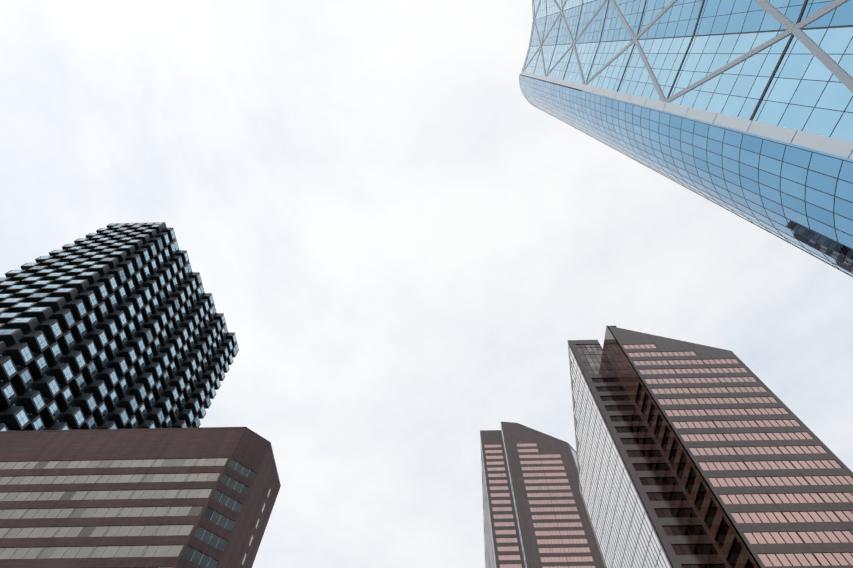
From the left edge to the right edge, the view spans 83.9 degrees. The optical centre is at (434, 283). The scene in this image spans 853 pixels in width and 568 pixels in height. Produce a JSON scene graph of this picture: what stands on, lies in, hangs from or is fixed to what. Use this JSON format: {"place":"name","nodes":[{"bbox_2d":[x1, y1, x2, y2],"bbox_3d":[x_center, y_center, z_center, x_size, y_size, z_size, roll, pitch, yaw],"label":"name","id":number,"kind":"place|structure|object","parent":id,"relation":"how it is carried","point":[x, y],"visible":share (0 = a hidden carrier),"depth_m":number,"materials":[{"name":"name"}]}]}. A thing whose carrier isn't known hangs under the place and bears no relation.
{"place":"outdoors","nodes":[
{"label":"outdoors","id":0,"kind":"place"},
{"bbox_2d":[0,222,238,430],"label":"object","id":1,"kind":"structure","parent":0,"point":[117,326],"depth_m":178.93,"materials":[{"name":"glass"}]},
{"bbox_2d":[0,427,280,567],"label":"brown block","id":2,"kind":"structure","parent":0,"point":[203,497],"depth_m":85.83,"materials":[{"name":"brick"}]},
{"bbox_3d":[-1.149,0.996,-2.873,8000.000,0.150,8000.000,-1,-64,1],"label":"ground","id":3,"kind":"structure","parent":0,"visible":0},
{"bbox_2d":[480,422,604,567],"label":"skyscraper","id":4,"kind":"structure","parent":3,"relation":"on","point":[535,514],"depth_m":227.52,"materials":[{"name":"stone"}]},
{"bbox_2d":[519,0,852,276],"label":"bow","id":5,"kind":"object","parent":3,"relation":"on","point":[743,109],"visible":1,"depth_m":66.08,"materials":[{"name":"glass"}]},
{"bbox_2d":[568,325,852,567],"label":"skyscraper","id":6,"kind":"structure","parent":3,"relation":"on","point":[691,455],"depth_m":105.30,"materials":[{"name":"stone"}]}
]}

